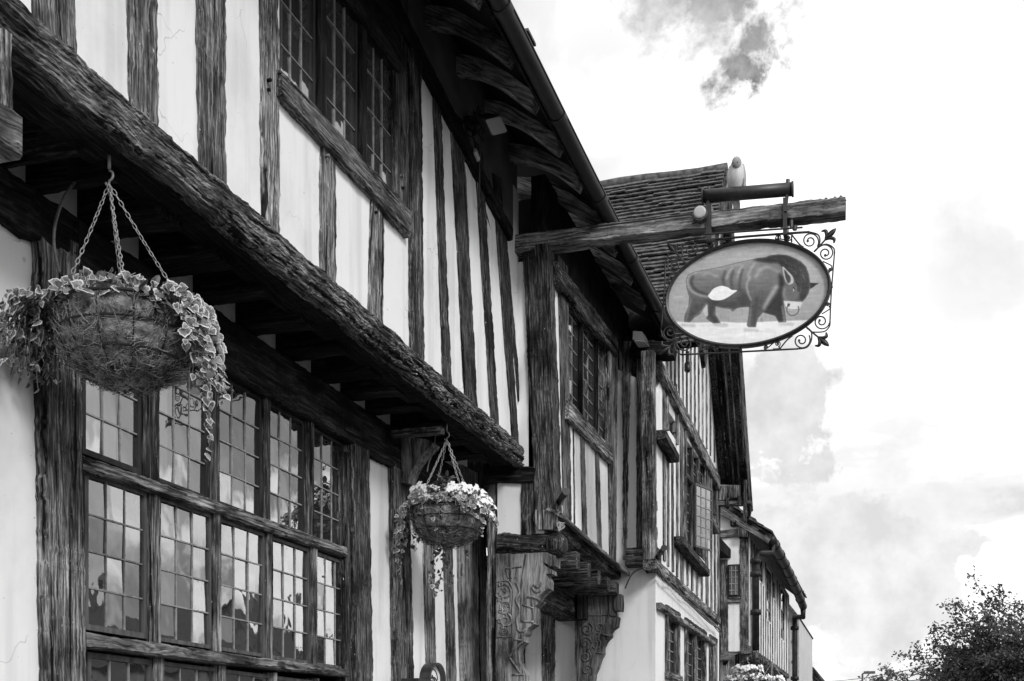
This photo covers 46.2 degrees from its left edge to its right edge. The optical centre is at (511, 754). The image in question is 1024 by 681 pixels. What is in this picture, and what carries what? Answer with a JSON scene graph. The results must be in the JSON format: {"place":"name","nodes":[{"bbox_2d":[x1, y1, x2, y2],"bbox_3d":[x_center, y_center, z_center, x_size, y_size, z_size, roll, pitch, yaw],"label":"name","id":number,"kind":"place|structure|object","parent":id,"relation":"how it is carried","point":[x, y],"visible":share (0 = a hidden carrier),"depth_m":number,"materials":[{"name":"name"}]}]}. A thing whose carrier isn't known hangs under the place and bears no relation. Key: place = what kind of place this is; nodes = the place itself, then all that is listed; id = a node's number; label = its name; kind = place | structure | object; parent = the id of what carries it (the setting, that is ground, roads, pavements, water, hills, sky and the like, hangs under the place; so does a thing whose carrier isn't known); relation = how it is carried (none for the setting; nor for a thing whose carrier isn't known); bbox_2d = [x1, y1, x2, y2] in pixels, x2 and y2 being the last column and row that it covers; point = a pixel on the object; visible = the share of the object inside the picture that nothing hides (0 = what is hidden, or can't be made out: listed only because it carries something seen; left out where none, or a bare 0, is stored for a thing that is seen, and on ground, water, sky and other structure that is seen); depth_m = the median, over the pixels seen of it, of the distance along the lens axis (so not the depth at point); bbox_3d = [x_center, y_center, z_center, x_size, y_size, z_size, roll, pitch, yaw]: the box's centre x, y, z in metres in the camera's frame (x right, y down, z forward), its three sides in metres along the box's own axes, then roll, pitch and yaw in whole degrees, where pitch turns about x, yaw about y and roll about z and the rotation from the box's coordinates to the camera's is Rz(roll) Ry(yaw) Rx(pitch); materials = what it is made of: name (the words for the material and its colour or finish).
{"place":"outdoors","nodes":[
{"label":"outdoors","id":0,"kind":"place"},
{"bbox_2d":[486,0,1023,680],"label":"sky","id":1,"kind":"structure","parent":0,"point":[887,457],"materials":[{"name":"white"}]},
{"bbox_2d":[720,506,806,680],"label":"jettied house","id":2,"kind":"structure","parent":0,"point":[758,577],"depth_m":18.85,"materials":[{"name":"paint"}]},
{"bbox_2d":[728,564,739,596],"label":"window","id":3,"kind":"structure","parent":2,"relation":"in","point":[733,569],"depth_m":18.77,"materials":[{"name":"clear glass"}]},
{"bbox_2d":[759,561,761,581],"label":"window","id":4,"kind":"structure","parent":2,"relation":"in","point":[760,565],"depth_m":20.73,"materials":[{"name":"black glass"}]},
{"bbox_2d":[766,567,770,622],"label":"window","id":5,"kind":"structure","parent":2,"relation":"in","point":[768,576],"depth_m":22.04,"materials":[{"name":"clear glass"}]},
{"bbox_2d":[773,582,774,598],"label":"window","id":6,"kind":"structure","parent":2,"relation":"in","point":[773,582],"depth_m":23.12,"materials":[{"name":"black glass"}]},
{"bbox_2d":[765,654,784,680],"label":"hanging basket","id":7,"kind":"object","parent":2,"relation":"hanging from","point":[780,677],"visible":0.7,"depth_m":17.46,"materials":[{"name":"metal"}]},
{"bbox_2d":[781,589,783,639],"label":"window","id":8,"kind":"structure","parent":2,"relation":"in","point":[782,593],"depth_m":25.03,"materials":[{"name":"grey glass"}]},
{"bbox_2d":[787,604,813,680],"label":"white house","id":9,"kind":"structure","parent":0,"point":[805,638],"depth_m":27.70,"materials":[{"name":"paint"}]},
{"bbox_2d":[812,667,824,680],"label":"house","id":10,"kind":"structure","parent":0,"point":[816,676],"depth_m":35.12,"materials":[{"name":"ceramic"}]},
{"bbox_2d":[861,671,874,680],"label":"street lamp","id":11,"kind":"object","parent":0,"point":[869,672],"visible":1,"depth_m":65.06,"materials":[{"name":"grey metal"}]},
{"bbox_2d":[837,663,937,680],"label":"overhead cable","id":12,"kind":"object","parent":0,"point":[883,674],"visible":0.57,"depth_m":43.25,"materials":[{"name":"black metal"}]},
{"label":"pavement","id":13,"kind":"structure","parent":0,"visible":0},
{"bbox_2d":[0,0,675,680],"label":"timber framed inn","id":14,"kind":"structure","parent":13,"relation":"on","point":[294,184],"depth_m":6.70,"materials":[{"name":"paint"}]},
{"bbox_2d":[52,181,75,272],"bbox_3d":[-1.649,-2.040,4.537,0.013,0.514,0.263,0,0,17],"label":"watering tube","id":15,"kind":"object","parent":14,"relation":"attached to","point":[69,188],"visible":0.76,"depth_m":4.43,"materials":[{"name":"grey plastic"}]},
{"bbox_2d":[81,373,141,474],"bbox_3d":[-1.760,-1.558,5.130,0.128,0.647,0.409,0,0,17],"label":"window","id":16,"kind":"structure","parent":14,"relation":"in","point":[99,427],"depth_m":5.18,"materials":[{"name":"clear glass"}]},
{"bbox_2d":[83,474,146,638],"bbox_3d":[-1.752,-0.842,5.158,0.128,0.657,0.432,0,0,17],"label":"window","id":17,"kind":"structure","parent":14,"relation":"in","point":[141,496],"depth_m":5.20,"materials":[{"name":"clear glass"}]},
{"bbox_2d":[0,154,230,461],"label":"hanging basket","id":18,"kind":"object","parent":14,"relation":"hanging from","point":[135,334],"visible":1,"depth_m":4.27,"materials":[{"name":"metal"}]},
{"bbox_2d":[85,652,151,680],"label":"window","id":19,"kind":"structure","parent":14,"relation":"in","point":[145,664],"depth_m":5.18,"materials":[{"name":"black wood"}]},
{"bbox_2d":[159,361,207,496],"bbox_3d":[-1.601,-1.558,5.639,0.128,0.651,0.422,0,0,17],"label":"window","id":20,"kind":"structure","parent":14,"relation":"in","point":[202,432],"depth_m":5.68,"materials":[{"name":"grey glass"}]},
{"bbox_2d":[161,498,210,648],"bbox_3d":[-1.553,-0.842,5.648,0.042,0.657,0.443,0,0,17],"label":"window","id":21,"kind":"structure","parent":14,"relation":"in","point":[206,517],"depth_m":5.76,"materials":[{"name":"clear glass"}]},
{"bbox_2d":[164,661,215,680],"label":"window","id":22,"kind":"structure","parent":14,"relation":"in","point":[211,672],"depth_m":5.74,"materials":[{"name":"black wood"}]},
{"bbox_2d":[220,377,260,516],"bbox_3d":[-1.405,-1.558,6.120,0.042,0.647,0.435,0,0,17],"label":"window","id":23,"kind":"structure","parent":14,"relation":"in","point":[256,425],"depth_m":6.23,"materials":[{"name":"grey glass"}]},
{"bbox_2d":[221,518,264,656],"bbox_3d":[-1.398,-0.842,6.143,0.042,0.657,0.454,0,0,17],"label":"window","id":24,"kind":"structure","parent":14,"relation":"in","point":[260,537],"depth_m":6.24,"materials":[{"name":"grey glass"}]},
{"bbox_2d":[226,669,269,680],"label":"window","id":25,"kind":"structure","parent":14,"relation":"in","point":[264,677],"depth_m":6.20,"materials":[{"name":"black wood"}]},
{"bbox_2d":[270,402,303,531],"bbox_3d":[-1.257,-1.558,6.592,0.042,0.647,0.412,0,0,17],"label":"window","id":26,"kind":"structure","parent":14,"relation":"in","point":[299,475],"depth_m":6.76,"materials":[{"name":"grey glass"}]},
{"bbox_2d":[273,536,308,662],"bbox_3d":[-1.243,-0.842,6.637,0.042,0.657,0.449,0,0,17],"label":"window","id":27,"kind":"structure","parent":14,"relation":"in","point":[304,551],"depth_m":6.81,"materials":[{"name":"grey glass"}]},
{"bbox_2d":[277,676,312,680],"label":"window","id":28,"kind":"structure","parent":14,"relation":"in","point":[279,678],"depth_m":6.61,"materials":[{"name":"black wood"}]},
{"bbox_2d":[279,0,314,103],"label":"window","id":29,"kind":"structure","parent":14,"relation":"in","point":[310,4],"depth_m":5.82,"materials":[{"name":"grey glass"}]},
{"bbox_2d":[314,427,342,541],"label":"window","id":30,"kind":"structure","parent":14,"relation":"in","point":[339,446],"depth_m":7.04,"materials":[{"name":"grey glass"}]},
{"bbox_2d":[317,552,341,668],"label":"window","id":31,"kind":"structure","parent":14,"relation":"in","point":[319,555],"depth_m":7.09,"materials":[{"name":"grey glass"}]},
{"bbox_2d":[327,0,357,150],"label":"window","id":32,"kind":"structure","parent":14,"relation":"in","point":[352,44],"depth_m":6.29,"materials":[{"name":"grey glass"}]},
{"bbox_2d":[367,48,392,189],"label":"window","id":33,"kind":"structure","parent":14,"relation":"in","point":[388,141],"depth_m":6.63,"materials":[{"name":"black glass"}]},
{"bbox_2d":[401,663,445,680],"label":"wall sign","id":34,"kind":"object","parent":14,"relation":"attached to","point":[432,671],"visible":1,"depth_m":8.09,"materials":[{"name":"metal"}]},
{"bbox_2d":[426,436,435,471],"bbox_3d":[-0.534,-2.011,7.928,0.011,0.323,0.156,0,0,17],"label":"watering tube","id":35,"kind":"object","parent":14,"relation":"hanging from","point":[431,454],"visible":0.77,"depth_m":7.92,"materials":[{"name":"grey plastic"}]},
{"bbox_2d":[393,423,499,597],"bbox_3d":[-0.438,-1.578,7.844,0.708,1.168,0.604,0,0,17],"label":"hanging basket","id":36,"kind":"object","parent":14,"relation":"hanging from","point":[448,518],"visible":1,"depth_m":7.70,"materials":[{"name":"metal"}]},
{"bbox_2d":[473,148,479,161],"bbox_3d":[-0.238,-3.956,7.920,0.030,0.057,0.086,0,0,17],"label":"junction box","id":37,"kind":"object","parent":14,"relation":"attached to","point":[476,154],"visible":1,"depth_m":7.90,"materials":[{"name":"grey"}]},
{"bbox_2d":[463,106,506,225],"bbox_3d":[-0.128,-3.932,7.986,0.311,0.601,0.890,0,0,17],"label":"floodlight","id":38,"kind":"object","parent":14,"relation":"attached to","point":[491,124],"visible":1,"depth_m":7.75,"materials":[{"name":"black metal"}]},
{"bbox_2d":[557,521,564,530],"bbox_3d":[0.363,-1.685,8.868,0.007,0.100,0.240,0,0,17],"label":"frayed string","id":39,"kind":"object","parent":14,"relation":"attached to","point":[559,526],"visible":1,"depth_m":8.84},
{"bbox_2d":[557,488,569,506],"bbox_3d":[0.365,-1.886,8.859,0.069,0.078,0.409,0,0,-8],"label":"pole socket","id":40,"kind":"object","parent":14,"relation":"attached to","point":[563,495],"visible":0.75,"depth_m":8.73,"materials":[{"name":"black metal"}]},
{"bbox_2d":[568,312,577,408],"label":"window","id":41,"kind":"structure","parent":14,"relation":"in","point":[573,350],"depth_m":9.88,"materials":[{"name":"black glass"}]},
{"bbox_2d":[569,317,593,426],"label":"window","id":42,"kind":"structure","parent":14,"relation":"in","point":[588,363],"depth_m":10.39,"materials":[{"name":"black glass"}]},
{"bbox_2d":[598,356,602,432],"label":"window","id":43,"kind":"structure","parent":14,"relation":"in","point":[600,402],"depth_m":10.76,"materials":[{"name":"black glass"}]},
{"bbox_2d":[486,162,752,680],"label":"gabled wing","id":44,"kind":"structure","parent":14,"relation":"attached to","point":[683,468],"depth_m":12.19,"materials":[{"name":"white paint"}]},
{"bbox_2d":[624,330,649,373],"bbox_3d":[1.170,-3.764,11.384,0.194,0.601,1.448,0,0,0],"label":"floodlight","id":45,"kind":"object","parent":44,"relation":"attached to","point":[639,338],"visible":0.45,"depth_m":10.78,"materials":[{"name":"black metal"}]},
{"bbox_2d":[656,545,666,560],"bbox_3d":[1.329,-1.808,10.760,0.068,0.069,0.590,0,0,1],"label":"pole socket","id":46,"kind":"object","parent":44,"relation":"attached to","point":[661,551],"visible":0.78,"depth_m":10.60,"materials":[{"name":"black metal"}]},
{"bbox_2d":[669,419,672,434],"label":"window","id":47,"kind":"structure","parent":44,"relation":"in","point":[670,423],"depth_m":12.05,"materials":[{"name":"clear glass"}]},
{"bbox_2d":[668,619,673,672],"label":"window","id":48,"kind":"structure","parent":44,"relation":"in","point":[670,625],"depth_m":12.06,"materials":[{"name":"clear glass"}]},
{"bbox_2d":[687,447,688,473],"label":"window","id":49,"kind":"structure","parent":44,"relation":"in","point":[687,447],"depth_m":13.09,"materials":[{"name":"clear glass"}]},
{"bbox_2d":[687,483,688,542],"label":"window","id":50,"kind":"structure","parent":44,"relation":"in","point":[687,483],"depth_m":13.09,"materials":[{"name":"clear glass"}]},
{"bbox_2d":[687,632,691,680],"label":"window","id":51,"kind":"structure","parent":44,"relation":"in","point":[689,636],"depth_m":13.20,"materials":[{"name":"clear glass"}]},
{"bbox_2d":[693,455,695,482],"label":"window","id":52,"kind":"structure","parent":44,"relation":"in","point":[694,459],"depth_m":13.54,"materials":[{"name":"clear glass"}]},
{"bbox_2d":[697,639,700,680],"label":"window","id":53,"kind":"structure","parent":44,"relation":"in","point":[698,642],"depth_m":13.85,"materials":[{"name":"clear glass"}]},
{"bbox_2d":[700,468,701,484],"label":"window","id":54,"kind":"structure","parent":44,"relation":"in","point":[700,468],"depth_m":13.98,"materials":[{"name":"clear glass"}]},
{"bbox_2d":[711,646,712,680],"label":"window","id":55,"kind":"structure","parent":44,"relation":"in","point":[711,646],"depth_m":14.85,"materials":[{"name":"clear glass"}]},
{"bbox_2d":[723,657,771,680],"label":"hanging basket","id":56,"kind":"object","parent":44,"relation":"hanging from","point":[754,674],"visible":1,"depth_m":14.37,"materials":[{"name":"plant"}]},
{"bbox_2d":[515,195,845,259],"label":"sign beam","id":57,"kind":"structure","parent":14,"relation":"attached to","point":[760,218],"depth_m":8.72,"materials":[{"name":"grey wood"}]},
{"bbox_2d":[693,205,707,223],"bbox_3d":[1.359,-3.893,8.652,0.103,0.107,0.082,0,0,17],"label":"round lamp","id":58,"kind":"object","parent":57,"relation":"attached to","point":[700,214],"visible":1,"depth_m":8.62,"materials":[{"name":"white glass"}]},
{"bbox_2d":[701,179,793,211],"bbox_3d":[1.692,-3.980,8.634,0.649,0.291,0.137,0,0,17],"label":"sign lamp","id":59,"kind":"object","parent":57,"relation":"attached to","point":[749,192],"visible":0.99,"depth_m":8.61,"materials":[{"name":"black metal"}]},
{"bbox_2d":[727,156,745,208],"bbox_3d":[1.621,-4.128,8.669,0.138,0.336,0.178,0,0,17],"label":"pigeon","id":60,"kind":"object","parent":59,"relation":"on","point":[736,174],"visible":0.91,"depth_m":8.64,"materials":[{"name":"white"}]},
{"bbox_2d":[660,228,835,355],"bbox_3d":[1.687,-3.327,8.652,1.259,0.942,0.060,0,0,17],"label":"pub sign","id":61,"kind":"object","parent":57,"relation":"hanging from","point":[750,293],"visible":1,"depth_m":8.64,"materials":[{"name":"grey wood"}]},
{"label":"road","id":62,"kind":"structure","parent":0,"visible":0},
{"bbox_2d":[858,565,1023,680],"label":"broadleaf tree","id":63,"kind":"object","parent":62,"relation":"on","point":[985,657],"visible":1,"depth_m":27.77,"materials":[{"name":"grey plant"}]}
]}

